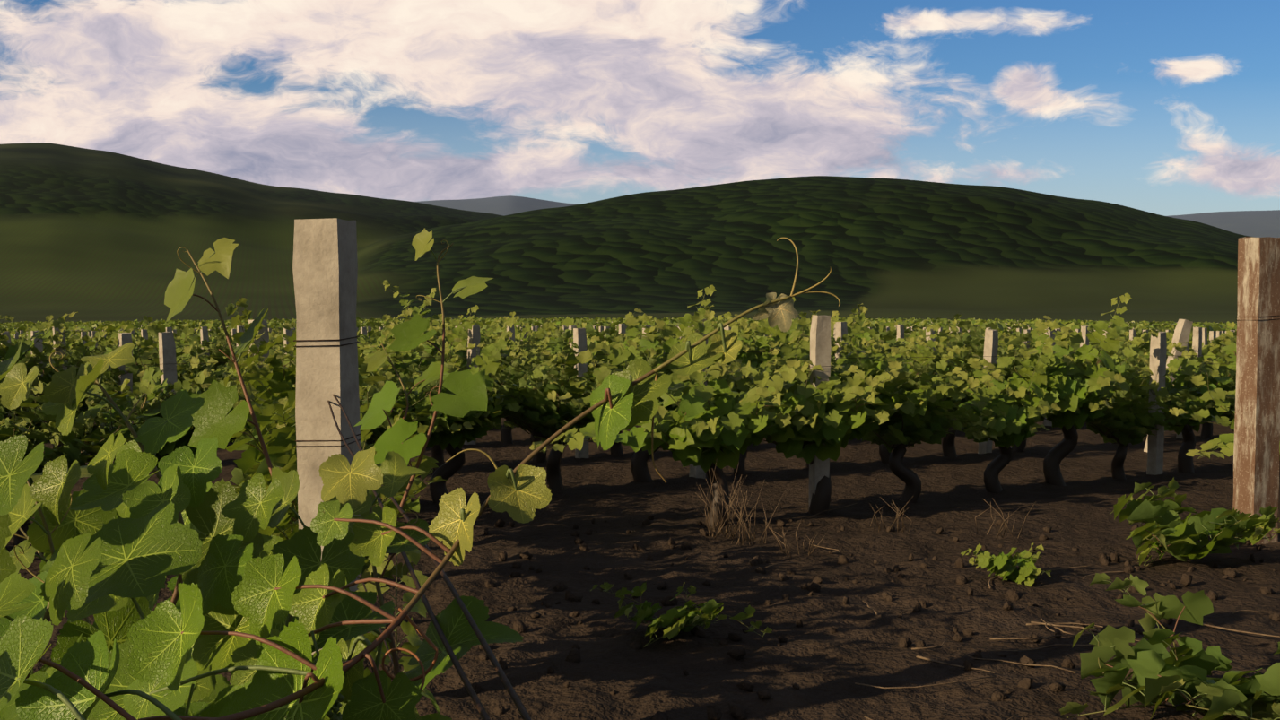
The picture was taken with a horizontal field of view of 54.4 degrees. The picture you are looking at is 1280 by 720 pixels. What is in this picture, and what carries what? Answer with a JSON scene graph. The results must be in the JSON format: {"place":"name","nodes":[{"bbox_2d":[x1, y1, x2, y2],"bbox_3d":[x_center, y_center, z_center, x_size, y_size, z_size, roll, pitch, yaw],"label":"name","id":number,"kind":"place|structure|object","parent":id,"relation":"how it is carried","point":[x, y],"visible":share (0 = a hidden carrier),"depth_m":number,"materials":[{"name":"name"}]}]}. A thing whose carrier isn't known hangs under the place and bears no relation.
{"place":"outdoors","nodes":[
{"label":"outdoors","id":0,"kind":"place"},
{"bbox_2d":[0,142,1279,719],"bbox_3d":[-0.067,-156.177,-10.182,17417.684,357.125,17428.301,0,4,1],"label":"terrain","id":1,"kind":"structure","parent":0,"point":[93,234],"depth_m":12.89,"materials":[{"name":"soil"}]},
{"bbox_2d":[30,330,43,422],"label":"post","id":2,"kind":"object","parent":1,"relation":"on","point":[39,345],"visible":0.16,"depth_m":15.68,"materials":[{"name":"concrete"}]},
{"bbox_2d":[0,311,78,397],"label":"vine","id":3,"kind":"object","parent":1,"relation":"on","point":[12,351],"visible":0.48,"depth_m":11.56,"materials":[{"name":"green plant"}]},
{"bbox_2d":[14,315,80,356],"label":"vine","id":4,"kind":"object","parent":1,"relation":"on","point":[39,325],"visible":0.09,"depth_m":23.57,"materials":[{"name":"green plant"}]},
{"bbox_2d":[0,399,116,448],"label":"vine","id":5,"kind":"object","parent":1,"relation":"on","point":[27,425],"visible":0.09,"depth_m":9.92,"materials":[{"name":"green plant"}]},
{"bbox_2d":[0,327,117,424],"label":"vine","id":6,"kind":"object","parent":1,"relation":"on","point":[6,410],"visible":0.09,"depth_m":13.82,"materials":[{"name":"green plant"}]},
{"bbox_2d":[52,326,67,370],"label":"post","id":7,"kind":"object","parent":1,"relation":"on","point":[60,349],"visible":0.21,"depth_m":13.94,"materials":[{"name":"concrete"}]},
{"bbox_2d":[25,335,113,375],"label":"vine","id":8,"kind":"object","parent":1,"relation":"on","point":[73,355],"depth_m":15.79,"materials":[{"name":"green plant"}]},
{"bbox_2d":[10,325,139,354],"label":"vine","id":9,"kind":"object","parent":1,"relation":"on","point":[81,342],"depth_m":27.81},
{"bbox_2d":[0,379,157,546],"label":"vine","id":10,"kind":"object","parent":1,"relation":"on","point":[71,451],"visible":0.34,"depth_m":8.02,"materials":[{"name":"green plant"}]},
{"bbox_2d":[0,330,191,452],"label":"vine","id":11,"kind":"object","parent":1,"relation":"on","point":[134,367],"visible":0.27,"depth_m":12.07,"materials":[{"name":"green plant"}]},
{"bbox_2d":[0,369,196,455],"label":"vine","id":12,"kind":"object","parent":1,"relation":"on","point":[106,385],"visible":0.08,"depth_m":10.15,"materials":[{"name":"green plant"}]},
{"bbox_2d":[85,326,118,353],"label":"vine","id":13,"kind":"object","parent":1,"relation":"on","point":[103,342],"visible":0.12,"depth_m":27.96,"materials":[{"name":"green plant"}]},
{"bbox_2d":[117,332,132,424],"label":"post","id":14,"kind":"object","parent":1,"relation":"on","point":[124,338],"visible":0.2,"depth_m":12.28,"materials":[{"name":"concrete"}]},
{"bbox_2d":[50,330,200,401],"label":"vine","id":15,"kind":"object","parent":1,"relation":"on","point":[156,369],"visible":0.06,"depth_m":14.03,"materials":[{"name":"green plant"}]},
{"bbox_2d":[15,323,266,471],"bbox_3d":[-3.167,0.495,8.597,2.137,1.568,0.834,-2,4,-27],"label":"vine","id":16,"kind":"object","parent":1,"relation":"on","point":[152,408],"visible":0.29,"depth_m":8.46,"materials":[{"name":"green plant"}]},
{"bbox_2d":[107,315,219,400],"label":"vine","id":17,"kind":"object","parent":1,"relation":"on","point":[154,330],"visible":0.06,"depth_m":16.65,"materials":[{"name":"green plant"}]},
{"bbox_2d":[158,331,177,395],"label":"post","id":18,"kind":"object","parent":1,"relation":"on","point":[167,350],"visible":0.28,"depth_m":10.55,"materials":[{"name":"concrete"}]},
{"bbox_2d":[104,322,233,360],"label":"vine","id":19,"kind":"object","parent":1,"relation":"on","point":[187,332],"visible":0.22,"depth_m":22.67,"materials":[{"name":"green plant"}]},
{"bbox_2d":[95,324,273,369],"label":"vine","id":20,"kind":"object","parent":1,"relation":"on","point":[115,335],"depth_m":22.47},
{"bbox_2d":[138,338,241,401],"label":"vine","id":21,"kind":"object","parent":1,"relation":"on","point":[180,374],"visible":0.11,"depth_m":14.76,"materials":[{"name":"green plant"}]},
{"bbox_2d":[157,324,228,358],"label":"vine","id":22,"kind":"object","parent":1,"relation":"on","point":[190,341],"visible":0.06,"depth_m":24.93,"materials":[{"name":"green plant"}]},
{"bbox_2d":[200,326,209,356],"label":"post","id":23,"kind":"object","parent":1,"relation":"on","point":[204,332],"visible":0.26,"depth_m":23.16,"materials":[{"name":"concrete"}]},
{"bbox_2d":[177,328,240,380],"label":"vine","id":24,"kind":"object","parent":1,"relation":"on","point":[222,341],"visible":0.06,"depth_m":17.08,"materials":[{"name":"green plant"}]},
{"bbox_2d":[136,330,284,361],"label":"vine","id":25,"kind":"object","parent":1,"relation":"on","point":[153,350],"depth_m":20.92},
{"bbox_2d":[180,332,245,377],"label":"vine","id":26,"kind":"object","parent":1,"relation":"on","point":[229,367],"visible":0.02,"depth_m":12.74,"materials":[{"name":"green plant"}]},
{"bbox_2d":[248,319,269,373],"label":"post","id":27,"kind":"object","parent":1,"relation":"on","point":[265,336],"visible":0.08,"depth_m":8.92,"materials":[{"name":"concrete"}]},
{"bbox_2d":[223,297,296,457],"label":"grapevine","id":28,"kind":"object","parent":1,"relation":"on","point":[276,382],"visible":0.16,"depth_m":7.39,"materials":[{"name":"green plant"}]},
{"bbox_2d":[233,322,296,450],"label":"grapevine","id":29,"kind":"object","parent":1,"relation":"on","point":[244,447],"visible":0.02,"depth_m":8.50,"materials":[{"name":"green plant"}]},
{"bbox_2d":[200,376,367,494],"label":"grapevine","id":30,"kind":"object","parent":1,"relation":"on","point":[251,391],"visible":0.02,"depth_m":6.45,"materials":[{"name":"green plant"}]},
{"bbox_2d":[182,345,433,411],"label":"vine","id":31,"kind":"object","parent":1,"relation":"on","point":[400,358],"visible":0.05,"depth_m":11.53,"materials":[{"name":"green plant"}]},
{"bbox_2d":[226,355,411,530],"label":"grapevine","id":32,"kind":"object","parent":1,"relation":"on","point":[250,464],"visible":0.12,"depth_m":5.31,"materials":[{"name":"green plant"}]},
{"bbox_2d":[200,381,447,584],"bbox_3d":[-1.314,0.706,4.514,1.103,1.284,2.247,0,4,-4],"label":"grapevine","id":33,"kind":"object","parent":1,"relation":"on","point":[427,464],"visible":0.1,"depth_m":4.55,"materials":[{"name":"green plant"}]},
{"bbox_2d":[292,217,362,655],"bbox_3d":[-0.913,0.559,3.674,0.148,1.941,0.134,1,4,12],"label":"post","id":34,"kind":"object","parent":1,"relation":"on","point":[325,265],"visible":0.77,"depth_m":3.58,"materials":[{"name":"concrete"}]},
{"bbox_2d":[295,345,531,719],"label":"wire row","id":35,"kind":"object","parent":34,"relation":"attached to","point":[514,697],"visible":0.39,"depth_m":1.17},
{"bbox_2d":[142,353,513,444],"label":"vine","id":36,"kind":"object","parent":1,"relation":"on","point":[422,414],"visible":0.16,"depth_m":9.25,"materials":[{"name":"green plant"}]},
{"bbox_2d":[228,279,508,374],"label":"vine","id":37,"kind":"object","parent":1,"relation":"on","point":[406,312],"depth_m":16.43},
{"bbox_2d":[357,317,393,344],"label":"vine","id":38,"kind":"object","parent":1,"relation":"on","point":[377,326],"visible":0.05,"depth_m":31.90,"materials":[{"name":"green plant"}]},
{"bbox_2d":[362,330,389,355],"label":"vine","id":39,"kind":"object","parent":1,"relation":"on","point":[382,340],"visible":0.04,"depth_m":18.48,"materials":[{"name":"green plant"}]},
{"bbox_2d":[345,548,452,719],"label":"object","id":40,"kind":"object","parent":1,"relation":"on","point":[413,644],"visible":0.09,"depth_m":2.73,"materials":[{"name":"green plant"}]},
{"bbox_2d":[0,228,840,719],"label":"vine","id":41,"kind":"object","parent":1,"relation":"on","point":[248,604],"visible":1,"depth_m":0.96,"materials":[{"name":"green plant"}]},
{"bbox_2d":[365,304,513,383],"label":"vine","id":42,"kind":"object","parent":1,"relation":"on","point":[411,356],"visible":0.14,"depth_m":14.36,"materials":[{"name":"green plant"}]},
{"bbox_2d":[357,330,560,444],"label":"vine","id":43,"kind":"object","parent":1,"relation":"on","point":[506,435],"depth_m":14.95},
{"bbox_2d":[362,317,567,503],"bbox_3d":[-1.432,0.447,9.884,1.835,1.574,1.126,-3,5,-39],"label":"vine","id":44,"kind":"object","parent":1,"relation":"on","point":[452,443],"visible":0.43,"depth_m":9.79,"materials":[{"name":"green plant"}]},
{"bbox_2d":[463,325,480,444],"bbox_3d":[-1.982,0.415,14.655,0.116,1.653,0.108,0,5,-39],"label":"post","id":45,"kind":"object","parent":1,"relation":"on","point":[474,335],"visible":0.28,"depth_m":14.58,"materials":[{"name":"concrete"}]},
{"bbox_2d":[459,321,520,353],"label":"vine","id":46,"kind":"object","parent":1,"relation":"on","point":[517,336],"visible":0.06,"depth_m":24.01,"materials":[{"name":"green plant"}]},
{"bbox_2d":[484,312,533,350],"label":"vine","id":47,"kind":"object","parent":1,"relation":"on","point":[522,335],"visible":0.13,"depth_m":27.06,"materials":[{"name":"green plant"}]},
{"bbox_2d":[479,330,550,371],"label":"vine","id":48,"kind":"object","parent":1,"relation":"on","point":[529,354],"visible":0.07,"depth_m":17.03,"materials":[{"name":"green plant"}]},
{"bbox_2d":[360,332,691,470],"bbox_3d":[-1.090,0.428,12.916,4.627,1.458,1.442,-2,4,-33],"label":"vine","id":49,"kind":"object","parent":1,"relation":"on","point":[437,452],"depth_m":12.20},
{"bbox_2d":[474,339,594,462],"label":"vine","id":50,"kind":"object","parent":1,"relation":"on","point":[540,457],"visible":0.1,"depth_m":12.66,"materials":[{"name":"green plant"}]},
{"bbox_2d":[497,322,609,371],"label":"vine","id":51,"kind":"object","parent":1,"relation":"on","point":[557,347],"visible":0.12,"depth_m":17.43,"materials":[{"name":"green plant"}]},
{"bbox_2d":[513,332,607,383],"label":"vine","id":52,"kind":"object","parent":1,"relation":"on","point":[559,371],"depth_m":15.76,"materials":[{"name":"green plant"}]},
{"bbox_2d":[531,318,600,368],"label":"vine","id":53,"kind":"object","parent":1,"relation":"on","point":[546,325],"visible":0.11,"depth_m":20.19,"materials":[{"name":"green plant"}]},
{"bbox_2d":[573,328,588,458],"bbox_3d":[-0.619,0.469,13.097,0.116,1.613,0.108,-2,2,-32],"label":"post","id":54,"kind":"object","parent":1,"relation":"on","point":[579,337],"visible":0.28,"depth_m":13.05,"materials":[{"name":"concrete"}]},
{"bbox_2d":[552,319,642,349],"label":"vine","id":55,"kind":"object","parent":1,"relation":"on","point":[589,328],"visible":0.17,"depth_m":25.98,"materials":[{"name":"green plant"}]},
{"bbox_2d":[419,325,787,490],"bbox_3d":[-0.004,0.428,10.985,4.189,1.532,1.226,-2,4,-28],"label":"vine","id":56,"kind":"object","parent":1,"relation":"on","point":[537,415],"depth_m":10.25,"materials":[{"name":"plant"}]},
{"bbox_2d":[0,316,1236,339],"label":"vines","id":57,"kind":"object","parent":1,"relation":"on","point":[998,325],"visible":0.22,"depth_m":111.86,"materials":[{"name":"green plant"}]},
{"bbox_2d":[4,318,1236,347],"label":"posts","id":58,"kind":"object","parent":1,"relation":"on","point":[1213,335],"visible":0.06,"depth_m":38.42,"materials":[{"name":"concrete"}]},
{"bbox_2d":[8,338,1232,429],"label":"grapevine rows","id":59,"kind":"object","parent":1,"relation":"on","point":[552,355],"visible":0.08,"depth_m":12.13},
{"bbox_2d":[536,285,748,482],"bbox_3d":[0.168,0.277,11.079,1.264,1.888,2.060,3,5,38],"label":"vine","id":60,"kind":"object","parent":1,"relation":"on","point":[620,355],"visible":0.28,"depth_m":11.00,"materials":[{"name":"green plant"}]},
{"bbox_2d":[590,580,772,647],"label":"weed","id":61,"kind":"object","parent":1,"relation":"on","point":[677,620],"visible":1,"depth_m":5.46,"materials":[{"name":"green plant"}]},
{"bbox_2d":[688,319,708,478],"bbox_3d":[0.533,0.473,11.323,0.116,1.693,0.108,0,2,-36],"label":"post","id":62,"kind":"object","parent":1,"relation":"on","point":[697,472],"visible":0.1,"depth_m":11.29,"materials":[{"name":"concrete"}]},
{"bbox_2d":[659,312,756,385],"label":"vine","id":63,"kind":"object","parent":1,"relation":"on","point":[728,315],"visible":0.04,"depth_m":14.02,"materials":[{"name":"green plant"}]},
{"bbox_2d":[750,319,777,369],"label":"vine","id":64,"kind":"object","parent":1,"relation":"on","point":[764,323],"visible":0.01,"depth_m":20.12,"materials":[{"name":"green plant"}]},
{"bbox_2d":[721,296,809,393],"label":"vine","id":65,"kind":"object","parent":1,"relation":"on","point":[766,357],"visible":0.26,"depth_m":14.41,"materials":[{"name":"green plant"}]},
{"bbox_2d":[529,304,1006,528],"bbox_3d":[1.101,0.445,8.999,4.215,1.687,1.520,-3,5,-37],"label":"vine","id":66,"kind":"object","parent":1,"relation":"on","point":[726,430],"depth_m":8.68,"materials":[{"name":"plant"}]},
{"bbox_2d":[740,317,849,362],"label":"vine","id":67,"kind":"object","parent":1,"relation":"on","point":[753,349],"visible":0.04,"depth_m":14.83,"materials":[{"name":"green plant"}]},
{"bbox_2d":[807,314,833,507],"bbox_3d":[1.341,0.540,9.299,0.156,1.750,0.140,-1,4,-17],"label":"post","id":68,"kind":"object","parent":1,"relation":"on","point":[820,350],"visible":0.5,"depth_m":9.22,"materials":[{"name":"concrete"}]},
{"bbox_2d":[734,311,924,469],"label":"vine","id":69,"kind":"object","parent":1,"relation":"on","point":[883,365],"visible":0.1,"depth_m":12.11,"materials":[{"name":"green plant"}]},
{"bbox_2d":[672,310,1000,514],"bbox_3d":[1.353,0.454,9.083,2.814,1.617,1.381,-1,4,-19],"label":"vine","id":70,"kind":"object","parent":1,"relation":"on","point":[841,422],"visible":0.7,"depth_m":9.16,"materials":[{"name":"green plant"}]},
{"bbox_2d":[835,322,847,360],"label":"post","id":71,"kind":"object","parent":1,"relation":"on","point":[841,328],"visible":0.19,"depth_m":15.31,"materials":[{"name":"concrete"}]},
{"bbox_2d":[830,306,886,355],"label":"vine","id":72,"kind":"object","parent":1,"relation":"on","point":[868,335],"visible":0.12,"depth_m":21.35,"materials":[{"name":"green plant"}]},
{"bbox_2d":[470,515,1279,719],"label":"soil clods","id":73,"kind":"object","parent":1,"relation":"on","point":[737,711],"visible":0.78,"depth_m":6.21,"materials":[{"name":"soil"}]},
{"bbox_2d":[849,321,912,340],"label":"vine","id":74,"kind":"object","parent":1,"relation":"on","point":[894,334],"visible":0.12,"depth_m":27.91,"materials":[{"name":"green plant"}]},
{"bbox_2d":[801,303,965,377],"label":"vine","id":75,"kind":"object","parent":1,"relation":"on","point":[856,331],"visible":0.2,"depth_m":15.72,"materials":[{"name":"green plant"}]},
{"bbox_2d":[850,323,960,463],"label":"vine","id":76,"kind":"object","parent":1,"relation":"on","point":[884,454],"visible":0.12,"depth_m":12.91,"materials":[{"name":"green plant"}]},
{"bbox_2d":[875,334,960,369],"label":"vine","id":77,"kind":"object","parent":1,"relation":"on","point":[887,341],"visible":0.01,"depth_m":19.32,"materials":[{"name":"green plant"}]},
{"bbox_2d":[872,319,975,384],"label":"vine","id":78,"kind":"object","parent":1,"relation":"on","point":[947,368],"visible":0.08,"depth_m":16.38,"materials":[{"name":"green plant"}]},
{"bbox_2d":[938,313,984,364],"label":"vine","id":79,"kind":"object","parent":1,"relation":"on","point":[963,324],"visible":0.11,"depth_m":22.90,"materials":[{"name":"green plant"}]},
{"bbox_2d":[907,331,1024,457],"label":"vine","id":80,"kind":"object","parent":1,"relation":"on","point":[948,447],"visible":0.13,"depth_m":13.21,"materials":[{"name":"green plant"}]},
{"bbox_2d":[695,458,1279,719],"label":"fallen twigs","id":81,"kind":"object","parent":1,"relation":"on","point":[735,531],"visible":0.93,"depth_m":7.54,"materials":[{"name":"wood"}]},
{"bbox_2d":[977,329,998,453],"bbox_3d":[3.823,0.471,13.675,0.116,1.613,0.108,-3,8,-38],"label":"post","id":82,"kind":"object","parent":1,"relation":"on","point":[991,343],"visible":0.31,"depth_m":13.59,"materials":[{"name":"concrete"}]},
{"bbox_2d":[940,323,1036,452],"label":"vine","id":83,"kind":"object","parent":1,"relation":"on","point":[1017,361],"visible":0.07,"depth_m":13.83,"materials":[{"name":"green plant"}]},
{"bbox_2d":[966,331,1032,369],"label":"vine","id":84,"kind":"object","parent":1,"relation":"on","point":[1015,343],"visible":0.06,"depth_m":17.32,"materials":[{"name":"green plant"}]},
{"bbox_2d":[944,337,1066,493],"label":"vine","id":85,"kind":"object","parent":1,"relation":"on","point":[1017,425],"visible":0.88,"depth_m":10.45,"materials":[{"name":"green plant"}]},
{"bbox_2d":[960,543,1051,586],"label":"weed","id":86,"kind":"object","parent":1,"relation":"on","point":[1000,564],"visible":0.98,"depth_m":6.74,"materials":[{"name":"green plant"}]},
{"bbox_2d":[998,334,1026,355],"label":"vine","id":87,"kind":"object","parent":1,"relation":"on","point":[1007,340],"visible":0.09,"depth_m":23.85,"materials":[{"name":"green plant"}]},
{"bbox_2d":[1030,320,1061,344],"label":"vine","id":88,"kind":"object","parent":1,"relation":"on","point":[1034,333],"visible":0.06,"depth_m":31.39,"materials":[{"name":"green plant"}]},
{"bbox_2d":[1043,327,1055,426],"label":"post","id":89,"kind":"object","parent":1,"relation":"on","point":[1046,422],"visible":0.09,"depth_m":17.66,"materials":[{"name":"concrete"}]},
{"bbox_2d":[966,293,1158,486],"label":"vine","id":90,"kind":"object","parent":1,"relation":"on","point":[1076,392],"visible":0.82,"depth_m":10.99,"materials":[{"name":"green plant"}]},
{"bbox_2d":[1079,325,1089,346],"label":"post","id":91,"kind":"object","parent":1,"relation":"on","point":[1084,330],"visible":0.12,"depth_m":21.63,"materials":[{"name":"concrete"}]},
{"bbox_2d":[1070,326,1189,444],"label":"vine","id":92,"kind":"object","parent":1,"relation":"on","point":[1127,367],"visible":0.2,"depth_m":14.94,"materials":[{"name":"green plant"}]},
{"bbox_2d":[1118,330,1167,355],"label":"vine","id":93,"kind":"object","parent":1,"relation":"on","point":[1145,347],"visible":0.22,"depth_m":30.20,"materials":[{"name":"green plant"}]},
{"bbox_2d":[1084,358,1215,479],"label":"vine","id":94,"kind":"object","parent":1,"relation":"on","point":[1121,424],"visible":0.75,"depth_m":11.49,"materials":[{"name":"green plant"}]},
{"bbox_2d":[1146,331,1166,475],"bbox_3d":[4.939,0.534,11.902,0.116,1.613,0.108,-5,8,-33],"label":"post","id":95,"kind":"object","parent":1,"relation":"on","point":[1158,347],"visible":0.64,"depth_m":11.85,"materials":[{"name":"concrete"}]},
{"bbox_2d":[1143,319,1192,452],"bbox_3d":[5.979,0.435,14.167,0.160,1.845,0.144,15,-1,-17],"label":"leaning post","id":96,"kind":"object","parent":1,"relation":"on","point":[1182,331],"visible":0.3,"depth_m":14.13,"materials":[{"name":"concrete"}]},
{"bbox_2d":[1059,573,1279,719],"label":"vine","id":97,"kind":"object","parent":1,"relation":"on","point":[1161,674],"visible":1,"depth_m":4.28,"materials":[{"name":"green plant"}]},
{"bbox_2d":[1106,322,1236,472],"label":"vine","id":98,"kind":"object","parent":1,"relation":"on","point":[1185,429],"visible":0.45,"depth_m":12.18,"materials":[{"name":"green plant"}]},
{"bbox_2d":[1144,329,1215,357],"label":"vine","id":99,"kind":"object","parent":1,"relation":"on","point":[1169,335],"visible":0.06,"depth_m":23.07,"materials":[{"name":"green plant"}]},
{"bbox_2d":[1109,477,1279,565],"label":"vine","id":100,"kind":"object","parent":1,"relation":"on","point":[1170,531],"visible":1,"depth_m":7.41,"materials":[{"name":"green plant"}]},
{"bbox_2d":[1192,327,1201,357],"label":"post","id":101,"kind":"object","parent":1,"relation":"on","point":[1197,342],"visible":0.24,"depth_m":19.93,"materials":[{"name":"concrete"}]},
{"bbox_2d":[1166,342,1236,438],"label":"vine","id":102,"kind":"object","parent":1,"relation":"on","point":[1207,429],"visible":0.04,"depth_m":16.20,"materials":[{"name":"green plant"}]},
{"bbox_2d":[1193,349,1236,426],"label":"vine","id":103,"kind":"object","parent":1,"relation":"on","point":[1227,414],"visible":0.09,"depth_m":12.63,"materials":[{"name":"green plant"}]},
{"bbox_2d":[1168,368,1279,460],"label":"vine","id":104,"kind":"object","parent":1,"relation":"on","point":[1226,443],"visible":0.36,"depth_m":9.31,"materials":[{"name":"green plant"}]},
{"bbox_2d":[1232,236,1279,545],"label":"rusty post","id":105,"kind":"object","parent":1,"relation":"on","point":[1256,453],"visible":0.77,"depth_m":8.11,"materials":[{"name":"rusted wood"},{"name":"peeling paint"}]},
{"bbox_2d":[0,0,1279,216],"label":"sky","id":106,"kind":"structure","parent":0,"point":[1165,108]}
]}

